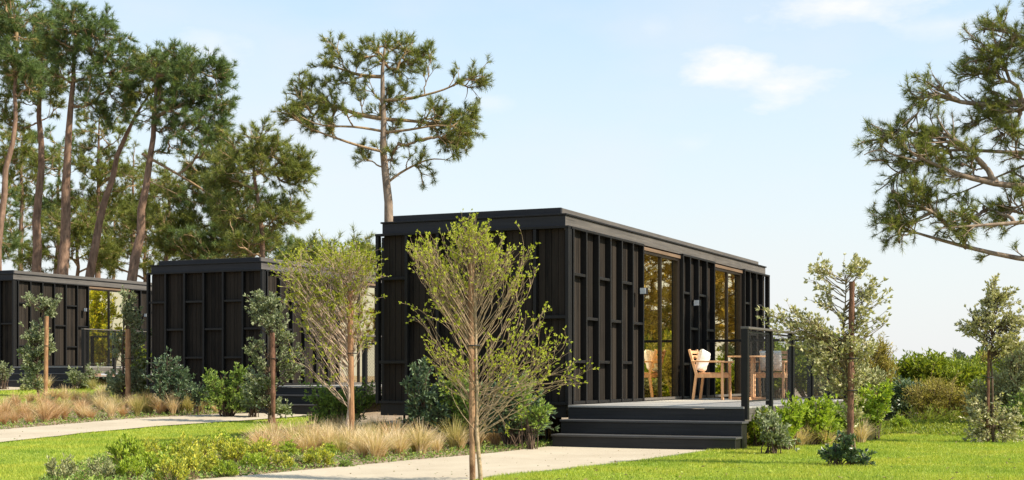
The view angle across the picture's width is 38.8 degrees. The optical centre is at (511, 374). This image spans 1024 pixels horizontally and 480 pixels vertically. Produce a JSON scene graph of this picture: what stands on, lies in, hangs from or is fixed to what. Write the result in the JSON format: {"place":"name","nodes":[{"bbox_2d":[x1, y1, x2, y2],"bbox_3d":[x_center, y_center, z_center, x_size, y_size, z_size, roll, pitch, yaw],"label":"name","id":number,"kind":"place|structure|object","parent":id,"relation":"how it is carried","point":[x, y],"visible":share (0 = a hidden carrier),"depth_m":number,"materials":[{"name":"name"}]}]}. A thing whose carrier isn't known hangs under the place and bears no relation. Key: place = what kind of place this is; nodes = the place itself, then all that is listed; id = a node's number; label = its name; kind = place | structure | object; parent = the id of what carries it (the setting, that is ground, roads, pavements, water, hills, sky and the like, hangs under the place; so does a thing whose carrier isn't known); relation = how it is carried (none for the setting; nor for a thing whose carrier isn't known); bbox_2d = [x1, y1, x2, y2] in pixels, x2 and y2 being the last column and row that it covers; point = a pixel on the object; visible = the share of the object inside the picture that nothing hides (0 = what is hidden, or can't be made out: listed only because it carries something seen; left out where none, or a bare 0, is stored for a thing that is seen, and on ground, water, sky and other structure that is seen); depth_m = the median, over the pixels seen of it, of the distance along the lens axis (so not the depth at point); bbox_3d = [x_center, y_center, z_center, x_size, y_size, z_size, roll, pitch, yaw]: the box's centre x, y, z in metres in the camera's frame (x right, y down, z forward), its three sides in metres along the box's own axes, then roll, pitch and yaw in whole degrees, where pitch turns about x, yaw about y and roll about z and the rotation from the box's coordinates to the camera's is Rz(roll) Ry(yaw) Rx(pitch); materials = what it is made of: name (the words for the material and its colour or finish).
{"place":"outdoors","nodes":[
{"label":"outdoors","id":0,"kind":"place"},
{"bbox_2d":[0,387,135,402],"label":"lawn","id":1,"kind":"structure","parent":0,"point":[29,394],"depth_m":37.81,"materials":[{"name":"green plant"}]},
{"bbox_2d":[16,291,61,393],"bbox_3d":[-11.889,-0.736,36.525,1.199,2.766,0.795,0,0,0],"label":"young tree","id":2,"kind":"object","parent":1,"relation":"on","point":[33,335],"visible":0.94,"depth_m":36.43,"materials":[{"name":"green plant"}]},
{"bbox_2d":[43,316,49,395],"bbox_3d":[-11.567,-0.389,36.200,0.169,2.138,0.126,0,0,0],"label":"tree stake","id":3,"kind":"object","parent":1,"relation":"on","point":[46,334],"visible":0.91,"depth_m":36.16,"materials":[{"name":"brown wood"}]},
{"bbox_2d":[63,362,104,389],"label":"shrub","id":4,"kind":"object","parent":1,"relation":"on","point":[72,375],"visible":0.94,"depth_m":39.44,"materials":[{"name":"green plant"}]},
{"bbox_2d":[0,413,310,441],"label":"path","id":5,"kind":"structure","parent":0,"point":[33,432],"depth_m":26.55,"materials":[{"name":"beige concrete"}]},
{"bbox_2d":[0,415,313,479],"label":"lawn","id":6,"kind":"structure","parent":0,"point":[128,436],"depth_m":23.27,"materials":[{"name":"green plant"}]},
{"bbox_2d":[236,289,304,422],"bbox_3d":[-4.511,-0.312,27.225,1.292,2.613,0.802,0,0,0],"label":"young tree","id":7,"kind":"object","parent":6,"relation":"on","point":[271,314],"visible":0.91,"depth_m":27.13,"materials":[{"name":"green plant"}]},
{"bbox_2d":[270,333,277,423],"bbox_3d":[-4.401,0.123,26.900,0.154,1.801,0.116,0,0,0],"label":"tree stake","id":8,"kind":"object","parent":6,"relation":"on","point":[272,366],"visible":0.96,"depth_m":26.86,"materials":[{"name":"brown wood"}]},
{"bbox_2d":[197,446,699,479],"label":"path","id":9,"kind":"structure","parent":0,"point":[457,467],"depth_m":15.50,"materials":[{"name":"beige concrete"}]},
{"bbox_2d":[0,375,1023,479],"bbox_3d":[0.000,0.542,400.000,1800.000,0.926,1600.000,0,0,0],"label":"ground","id":10,"kind":"structure","parent":0,"point":[374,413],"depth_m":27.23,"materials":[{"name":"soil"}]},
{"bbox_2d":[0,181,30,268],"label":"pine tree","id":11,"kind":"object","parent":10,"relation":"on","point":[13,245],"visible":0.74,"depth_m":63.96,"materials":[{"name":"green plant"}]},
{"bbox_2d":[0,0,58,269],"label":"pine tree","id":12,"kind":"object","parent":10,"relation":"on","point":[10,21],"visible":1,"depth_m":49.88,"materials":[{"name":"green plant"}]},
{"bbox_2d":[0,121,71,269],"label":"pine tree","id":13,"kind":"object","parent":10,"relation":"on","point":[22,151],"visible":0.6,"depth_m":65.91,"materials":[{"name":"green plant"}]},
{"bbox_2d":[0,9,77,272],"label":"pine tree","id":14,"kind":"object","parent":10,"relation":"on","point":[6,115],"visible":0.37,"depth_m":55.88,"materials":[{"name":"green plant"}]},
{"bbox_2d":[25,396,65,421],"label":"grass tuft","id":15,"kind":"object","parent":10,"relation":"on","point":[43,415],"visible":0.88,"depth_m":27.56,"materials":[{"name":"plant"}]},
{"bbox_2d":[12,123,107,273],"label":"pine tree","id":16,"kind":"object","parent":10,"relation":"on","point":[48,202],"visible":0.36,"depth_m":71.67,"materials":[{"name":"green plant"}]},
{"bbox_2d":[44,452,80,476],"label":"shrub","id":17,"kind":"object","parent":10,"relation":"on","point":[65,469],"visible":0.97,"depth_m":13.26,"materials":[{"name":"green plant"}]},
{"bbox_2d":[11,203,125,278],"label":"pine tree","id":18,"kind":"object","parent":10,"relation":"on","point":[80,229],"visible":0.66,"depth_m":61.57,"materials":[{"name":"green plant"}]},
{"bbox_2d":[0,270,151,388],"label":"timber cabin","id":19,"kind":"object","parent":10,"relation":"on","point":[86,321],"visible":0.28,"depth_m":43.15,"materials":[{"name":"black wood"}]},
{"bbox_2d":[89,287,129,366],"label":"sliding door","id":20,"kind":"structure","parent":19,"relation":"in","point":[104,303],"depth_m":44.89,"materials":[{"name":"glass"}]},
{"bbox_2d":[23,0,143,274],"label":"pine tree","id":21,"kind":"object","parent":10,"relation":"on","point":[87,36],"visible":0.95,"depth_m":53.80,"materials":[{"name":"green plant"}]},
{"bbox_2d":[53,95,148,375],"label":"pine tree","id":22,"kind":"object","parent":10,"relation":"on","point":[82,164],"visible":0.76,"depth_m":67.74,"materials":[{"name":"green plant"}]},
{"bbox_2d":[86,457,117,477],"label":"shrub","id":23,"kind":"object","parent":10,"relation":"on","point":[107,470],"visible":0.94,"depth_m":13.26,"materials":[{"name":"green plant"}]},
{"bbox_2d":[0,395,245,428],"bbox_3d":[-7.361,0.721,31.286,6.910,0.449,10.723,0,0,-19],"label":"ground cover","id":24,"kind":"object","parent":10,"relation":"on","point":[76,420],"visible":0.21,"depth_m":28.74,"materials":[{"name":"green plant"}]},
{"bbox_2d":[79,139,171,263],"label":"pine tree","id":25,"kind":"object","parent":10,"relation":"on","point":[117,227],"visible":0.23,"depth_m":69.97,"materials":[{"name":"green plant"}]},
{"bbox_2d":[105,432,145,464],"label":"shrub","id":26,"kind":"object","parent":10,"relation":"on","point":[122,448],"visible":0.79,"depth_m":14.77,"materials":[{"name":"green plant"}]},
{"bbox_2d":[103,284,151,402],"bbox_3d":[-8.617,-0.625,33.024,1.404,2.850,0.779,0,0,0],"label":"young tree","id":27,"kind":"object","parent":10,"relation":"on","point":[116,384],"visible":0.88,"depth_m":32.95,"materials":[{"name":"green plant"}]},
{"bbox_2d":[112,454,145,479],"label":"shrub","id":28,"kind":"object","parent":10,"relation":"on","point":[127,465],"visible":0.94,"depth_m":13.27,"materials":[{"name":"green plant"}]},
{"bbox_2d":[125,329,132,407],"bbox_3d":[-8.595,-0.098,32.650,0.188,1.863,0.150,0,0,0],"label":"tree stake","id":29,"kind":"object","parent":10,"relation":"on","point":[128,358],"visible":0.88,"depth_m":32.60,"materials":[{"name":"brown wood"}]},
{"bbox_2d":[88,188,182,281],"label":"pine tree","id":30,"kind":"object","parent":10,"relation":"on","point":[145,263],"visible":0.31,"depth_m":63.63,"materials":[{"name":"green plant"}]},
{"bbox_2d":[85,43,209,276],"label":"pine tree","id":31,"kind":"object","parent":10,"relation":"on","point":[148,91],"visible":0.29,"depth_m":54.87,"materials":[{"name":"green plant"}]},
{"bbox_2d":[136,446,174,473],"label":"shrub","id":32,"kind":"object","parent":10,"relation":"on","point":[151,461],"visible":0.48,"depth_m":14.11,"materials":[{"name":"green plant"}]},
{"bbox_2d":[115,159,209,260],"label":"pine tree","id":33,"kind":"object","parent":10,"relation":"on","point":[132,224],"visible":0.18,"depth_m":59.52,"materials":[{"name":"green plant"}]},
{"bbox_2d":[141,346,196,414],"bbox_3d":[-7.103,0.122,30.179,0.983,1.451,0.889,0,0,20],"label":"shrub","id":34,"kind":"object","parent":10,"relation":"on","point":[175,380],"visible":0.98,"depth_m":30.12,"materials":[{"name":"green plant"}]},
{"bbox_2d":[152,451,190,479],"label":"shrub","id":35,"kind":"object","parent":10,"relation":"on","point":[182,473],"visible":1,"depth_m":13.15,"materials":[{"name":"green plant"}]},
{"bbox_2d":[166,431,203,458],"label":"shrub","id":36,"kind":"object","parent":10,"relation":"on","point":[180,445],"visible":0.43,"depth_m":14.88,"materials":[{"name":"green plant"}]},
{"bbox_2d":[167,445,203,479],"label":"shrub","id":37,"kind":"object","parent":10,"relation":"on","point":[193,460],"visible":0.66,"depth_m":13.55,"materials":[{"name":"green plant"}]},
{"bbox_2d":[127,37,248,280],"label":"pine tree","id":38,"kind":"object","parent":10,"relation":"on","point":[195,94],"visible":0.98,"depth_m":52.76,"materials":[{"name":"green plant"}]},
{"bbox_2d":[188,378,208,414],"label":"shrub","id":39,"kind":"object","parent":10,"relation":"on","point":[195,390],"visible":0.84,"depth_m":29.93,"materials":[{"name":"green plant"}]},
{"bbox_2d":[196,449,220,472],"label":"shrub","id":40,"kind":"object","parent":10,"relation":"on","point":[210,461],"visible":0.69,"depth_m":14.23,"materials":[{"name":"green plant"}]},
{"bbox_2d":[145,140,273,259],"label":"pine tree","id":41,"kind":"object","parent":10,"relation":"on","point":[189,215],"visible":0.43,"depth_m":57.45,"materials":[{"name":"green plant"}]},
{"bbox_2d":[195,431,232,456],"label":"shrub","id":42,"kind":"object","parent":10,"relation":"on","point":[211,445],"visible":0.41,"depth_m":16.54,"materials":[{"name":"green plant"}]},
{"bbox_2d":[210,457,239,477],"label":"shrub","id":43,"kind":"object","parent":10,"relation":"on","point":[228,467],"visible":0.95,"depth_m":13.79,"materials":[{"name":"green plant"}]},
{"bbox_2d":[199,362,253,416],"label":"shrub","id":44,"kind":"object","parent":10,"relation":"on","point":[222,396],"visible":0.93,"depth_m":29.09,"materials":[{"name":"green plant"}]},
{"bbox_2d":[219,435,247,461],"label":"shrub","id":45,"kind":"object","parent":10,"relation":"on","point":[229,448],"visible":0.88,"depth_m":15.68,"materials":[{"name":"green plant"}]},
{"bbox_2d":[163,165,307,261],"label":"pine tree","id":46,"kind":"object","parent":10,"relation":"on","point":[213,239],"visible":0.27,"depth_m":56.58,"materials":[{"name":"green plant"}]},
{"bbox_2d":[238,449,269,469],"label":"shrub","id":47,"kind":"object","parent":10,"relation":"on","point":[258,460],"visible":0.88,"depth_m":15.01,"materials":[{"name":"green plant"}]},
{"bbox_2d":[193,112,322,259],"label":"pine tree","id":48,"kind":"object","parent":10,"relation":"on","point":[293,169],"visible":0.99,"depth_m":51.71,"materials":[{"name":"green plant"}]},
{"bbox_2d":[244,436,276,456],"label":"shrub","id":49,"kind":"object","parent":10,"relation":"on","point":[259,445],"visible":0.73,"depth_m":16.95,"materials":[{"name":"green plant"}]},
{"bbox_2d":[146,257,381,415],"bbox_3d":[-3.394,-0.714,35.881,5.607,3.627,11.726,0,0,24],"label":"timber cabin","id":50,"kind":"object","parent":10,"relation":"on","point":[201,320],"visible":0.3,"depth_m":31.81,"materials":[{"name":"black wood"}]},
{"bbox_2d":[340,281,374,383],"bbox_3d":[-3.656,-0.997,34.801,0.110,2.436,1.926,0,0,24],"label":"sliding door","id":51,"kind":"structure","parent":50,"relation":"in","point":[370,294],"depth_m":35.09,"materials":[{"name":"glass"}]},
{"bbox_2d":[267,449,295,470],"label":"shrub","id":52,"kind":"object","parent":10,"relation":"on","point":[278,458],"visible":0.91,"depth_m":15.07,"materials":[{"name":"green plant"}]},
{"bbox_2d":[38,422,551,479],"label":"ground cover","id":53,"kind":"object","parent":10,"relation":"on","point":[124,476],"visible":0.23,"depth_m":15.60,"materials":[{"name":"green plant"}]},
{"bbox_2d":[301,442,334,466],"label":"shrub","id":54,"kind":"object","parent":10,"relation":"on","point":[309,457],"visible":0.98,"depth_m":15.50,"materials":[{"name":"green plant"}]},
{"bbox_2d":[267,229,391,427],"bbox_3d":[-2.560,-0.488,20.382,1.733,3.122,0.985,0,0,0],"label":"young tree","id":55,"kind":"object","parent":10,"relation":"on","point":[298,293],"visible":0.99,"depth_m":20.35,"materials":[{"name":"green plant"}]},
{"bbox_2d":[284,223,381,271],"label":"pine tree","id":56,"kind":"object","parent":10,"relation":"on","point":[311,242],"visible":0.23,"depth_m":45.78,"materials":[{"name":"green plant"}]},
{"bbox_2d":[298,376,381,429],"bbox_3d":[-2.740,0.513,22.938,1.206,1.001,1.076,0,0,37],"label":"shrub","id":57,"kind":"object","parent":10,"relation":"on","point":[332,405],"visible":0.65,"depth_m":22.82,"materials":[{"name":"green plant"}]},
{"bbox_2d":[347,291,356,432],"bbox_3d":[-2.239,-0.040,20.400,0.148,2.262,0.110,0,0,0],"label":"tree stake","id":58,"kind":"object","parent":10,"relation":"on","point":[350,353],"visible":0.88,"depth_m":20.36,"materials":[{"name":"brown wood"}]},
{"bbox_2d":[341,429,378,458],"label":"grass tuft","id":59,"kind":"object","parent":10,"relation":"on","point":[360,448],"visible":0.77,"depth_m":16.84,"materials":[{"name":"plant"}]},
{"bbox_2d":[352,422,401,459],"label":"grass tuft","id":60,"kind":"object","parent":10,"relation":"on","point":[374,449],"visible":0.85,"depth_m":16.68,"materials":[{"name":"plant"}]},
{"bbox_2d":[268,29,495,221],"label":"pine tree","id":61,"kind":"object","parent":10,"relation":"on","point":[463,132],"visible":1,"depth_m":41.91,"materials":[{"name":"green plant"}]},
{"bbox_2d":[383,424,428,455],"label":"grass tuft","id":62,"kind":"object","parent":10,"relation":"on","point":[403,446],"visible":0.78,"depth_m":17.45,"materials":[{"name":"plant"}]},
{"bbox_2d":[396,356,452,440],"bbox_3d":[-1.140,0.376,19.917,0.947,1.281,0.725,0,0,0],"label":"shrub","id":63,"kind":"object","parent":10,"relation":"on","point":[430,408],"visible":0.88,"depth_m":19.83,"materials":[{"name":"green plant"}]},
{"bbox_2d":[400,419,449,454],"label":"grass tuft","id":64,"kind":"object","parent":10,"relation":"on","point":[425,447],"visible":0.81,"depth_m":17.61,"materials":[{"name":"plant"}]},
{"bbox_2d":[430,413,468,449],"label":"grass tuft","id":65,"kind":"object","parent":10,"relation":"on","point":[452,443],"visible":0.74,"depth_m":18.85,"materials":[{"name":"plant"}]},
{"bbox_2d":[435,368,485,446],"bbox_3d":[-0.670,0.452,19.809,0.779,1.123,0.633,0,0,0],"label":"shrub","id":66,"kind":"object","parent":10,"relation":"on","point":[459,402],"visible":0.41,"depth_m":19.74,"materials":[{"name":"green plant"}]},
{"bbox_2d":[478,368,559,448],"bbox_3d":[0.062,0.452,19.416,1.165,1.117,0.677,0,0,0],"label":"shrub","id":67,"kind":"object","parent":10,"relation":"on","point":[514,433],"visible":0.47,"depth_m":19.34,"materials":[{"name":"green plant"}]},
{"bbox_2d":[508,369,555,448],"bbox_3d":[0.265,0.461,18.918,0.641,1.100,0.466,0,0,-21],"label":"shrub","id":68,"kind":"object","parent":10,"relation":"on","point":[535,419],"visible":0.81,"depth_m":18.88,"materials":[{"name":"green plant"}]},
{"bbox_2d":[375,207,846,450],"bbox_3d":[2.705,-0.526,24.981,5.607,3.627,11.726,0,0,24],"label":"timber cabin","id":69,"kind":"object","parent":10,"relation":"on","point":[638,313],"visible":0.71,"depth_m":21.20,"materials":[{"name":"black wood"}]},
{"bbox_2d":[644,247,681,400],"bbox_3d":[2.443,-0.810,23.901,0.110,2.436,1.926,0,0,24],"label":"sliding door","id":70,"kind":"structure","parent":69,"relation":"in","point":[661,268],"depth_m":23.90,"materials":[{"name":"clear glass"}]},
{"bbox_2d":[688,349,733,399],"bbox_3d":[3.348,-0.004,24.510,0.654,0.851,0.606,0,0,22],"label":"armchair","id":71,"kind":"object","parent":69,"relation":"on","point":[703,375],"visible":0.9,"depth_m":24.36,"materials":[{"name":"brown wood"}]},
{"bbox_2d":[715,264,742,396],"bbox_3d":[4.067,-0.810,27.491,0.110,2.436,1.926,0,0,24],"label":"sliding door","id":72,"kind":"structure","parent":69,"relation":"in","point":[728,281],"depth_m":27.66,"materials":[{"name":"brown metal"}]},
{"bbox_2d":[728,355,765,399],"bbox_3d":[3.959,0.052,24.200,0.740,0.735,0.740,0,0,24],"label":"bistro table","id":73,"kind":"object","parent":69,"relation":"on","point":[750,382],"visible":0.42,"depth_m":24.12,"materials":[{"name":"brown wood"}]},
{"bbox_2d":[776,332,856,398],"bbox_3d":[6.894,-0.024,33.019,2.111,1.913,1.247,0,0,0],"label":"bush","id":74,"kind":"object","parent":10,"relation":"on","point":[798,372],"visible":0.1,"depth_m":32.77,"materials":[{"name":"green plant"}]},
{"bbox_2d":[806,357,891,398],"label":"bush","id":75,"kind":"object","parent":10,"relation":"on","point":[874,380],"visible":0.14,"depth_m":26.84,"materials":[{"name":"green plant"}]},
{"bbox_2d":[823,399,875,442],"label":"shrub","id":76,"kind":"object","parent":10,"relation":"on","point":[843,421],"visible":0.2,"depth_m":20.67,"materials":[{"name":"green plant"}]},
{"bbox_2d":[854,333,900,393],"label":"bush","id":77,"kind":"object","parent":10,"relation":"on","point":[880,358],"visible":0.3,"depth_m":29.82,"materials":[{"name":"green plant"}]},
{"bbox_2d":[736,417,1023,444],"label":"ground cover","id":78,"kind":"object","parent":10,"relation":"on","point":[920,426],"visible":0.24,"depth_m":23.54,"materials":[{"name":"green plant"}]},
{"bbox_2d":[878,368,924,419],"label":"bush","id":79,"kind":"object","parent":10,"relation":"on","point":[897,403],"visible":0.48,"depth_m":27.78,"materials":[{"name":"green plant"}]},
{"bbox_2d":[888,403,968,422],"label":"bush","id":80,"kind":"object","parent":10,"relation":"on","point":[930,415],"visible":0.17,"depth_m":26.11,"materials":[{"name":"green plant"}]},
{"bbox_2d":[899,371,970,418],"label":"bush","id":81,"kind":"object","parent":10,"relation":"on","point":[940,394],"visible":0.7,"depth_m":26.78,"materials":[{"name":"green plant"}]},
{"bbox_2d":[852,0,1023,263],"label":"pine tree","id":82,"kind":"object","parent":10,"relation":"on","point":[994,107],"visible":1,"depth_m":23.91,"materials":[{"name":"green plant"}]},
{"bbox_2d":[890,347,990,415],"bbox_3d":[9.100,0.161,31.021,2.383,1.541,1.428,0,0,18],"label":"bush","id":83,"kind":"object","parent":10,"relation":"on","point":[936,364],"visible":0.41,"depth_m":30.73,"materials":[{"name":"green plant"}]},
{"bbox_2d":[949,348,1010,386],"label":"bush","id":84,"kind":"object","parent":10,"relation":"on","point":[983,367],"visible":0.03,"depth_m":31.67,"materials":[{"name":"green plant"}]},
{"bbox_2d":[960,343,1023,423],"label":"bush","id":85,"kind":"object","parent":10,"relation":"on","point":[1011,374],"visible":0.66,"depth_m":24.86,"materials":[{"name":"green plant"}]},
{"bbox_2d":[994,386,1023,427],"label":"bush","id":86,"kind":"object","parent":10,"relation":"on","point":[1021,408],"visible":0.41,"depth_m":24.00,"materials":[{"name":"green plant"}]},
{"bbox_2d":[0,0,1023,374],"label":"sky","id":87,"kind":"structure","parent":0,"point":[727,126],"materials":[{"name":"blue"}]},
{"bbox_2d":[474,431,1023,479],"bbox_3d":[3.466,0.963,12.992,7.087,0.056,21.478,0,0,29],"label":"lawn","id":88,"kind":"structure","parent":0,"point":[828,468],"depth_m":15.12,"materials":[{"name":"green plant"}]},
{"bbox_2d":[467,263,479,479],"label":"tree stake","id":89,"kind":"object","parent":88,"relation":"on","point":[471,414],"visible":1,"depth_m":13.23,"materials":[{"name":"brown wood"}]},
{"bbox_2d":[398,208,599,479],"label":"young tree","id":90,"kind":"object","parent":88,"relation":"on","point":[470,236],"visible":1,"depth_m":13.23,"materials":[{"name":"green plant"}]},
{"bbox_2d":[737,405,768,446],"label":"shrub","id":91,"kind":"object","parent":88,"relation":"on","point":[754,430],"visible":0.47,"depth_m":19.54,"materials":[{"name":"green plant"}]},
{"bbox_2d":[754,405,800,453],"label":"shrub","id":92,"kind":"object","parent":88,"relation":"on","point":[772,434],"visible":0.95,"depth_m":17.56,"materials":[{"name":"green plant"}]},
{"bbox_2d":[761,390,810,449],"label":"shrub","id":93,"kind":"object","parent":88,"relation":"on","point":[793,414],"visible":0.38,"depth_m":18.53,"materials":[{"name":"green plant"}]},
{"bbox_2d":[795,392,843,444],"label":"shrub","id":94,"kind":"object","parent":88,"relation":"on","point":[818,416],"visible":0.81,"depth_m":19.92,"materials":[{"name":"green plant"}]},
{"bbox_2d":[755,252,893,463],"bbox_3d":[3.356,-0.126,15.636,1.473,2.393,0.572,0,0,11],"label":"young tree","id":95,"kind":"object","parent":88,"relation":"on","point":[829,352],"visible":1,"depth_m":15.57,"materials":[{"name":"green plant"}]},
{"bbox_2d":[817,430,876,466],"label":"shrub","id":96,"kind":"object","parent":88,"relation":"on","point":[836,452],"visible":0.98,"depth_m":15.47,"materials":[{"name":"green plant"}]},
{"bbox_2d":[847,281,858,465],"bbox_3d":[3.641,0.047,15.550,0.130,2.086,0.088,0,0,0],"label":"tree stake","id":97,"kind":"object","parent":88,"relation":"on","point":[850,390],"visible":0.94,"depth_m":15.52,"materials":[{"name":"brown wood"}]},
{"bbox_2d":[846,416,882,442],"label":"grass tuft","id":98,"kind":"object","parent":88,"relation":"on","point":[861,438],"visible":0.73,"depth_m":20.60,"materials":[{"name":"plant"}]},
{"bbox_2d":[846,377,894,438],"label":"shrub","id":99,"kind":"object","parent":88,"relation":"on","point":[876,405],"visible":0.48,"depth_m":21.41,"materials":[{"name":"green plant"}]},
{"bbox_2d":[954,273,1023,442],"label":"young tree","id":100,"kind":"object","parent":88,"relation":"on","point":[994,300],"visible":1,"depth_m":20.55,"materials":[{"name":"green plant"}]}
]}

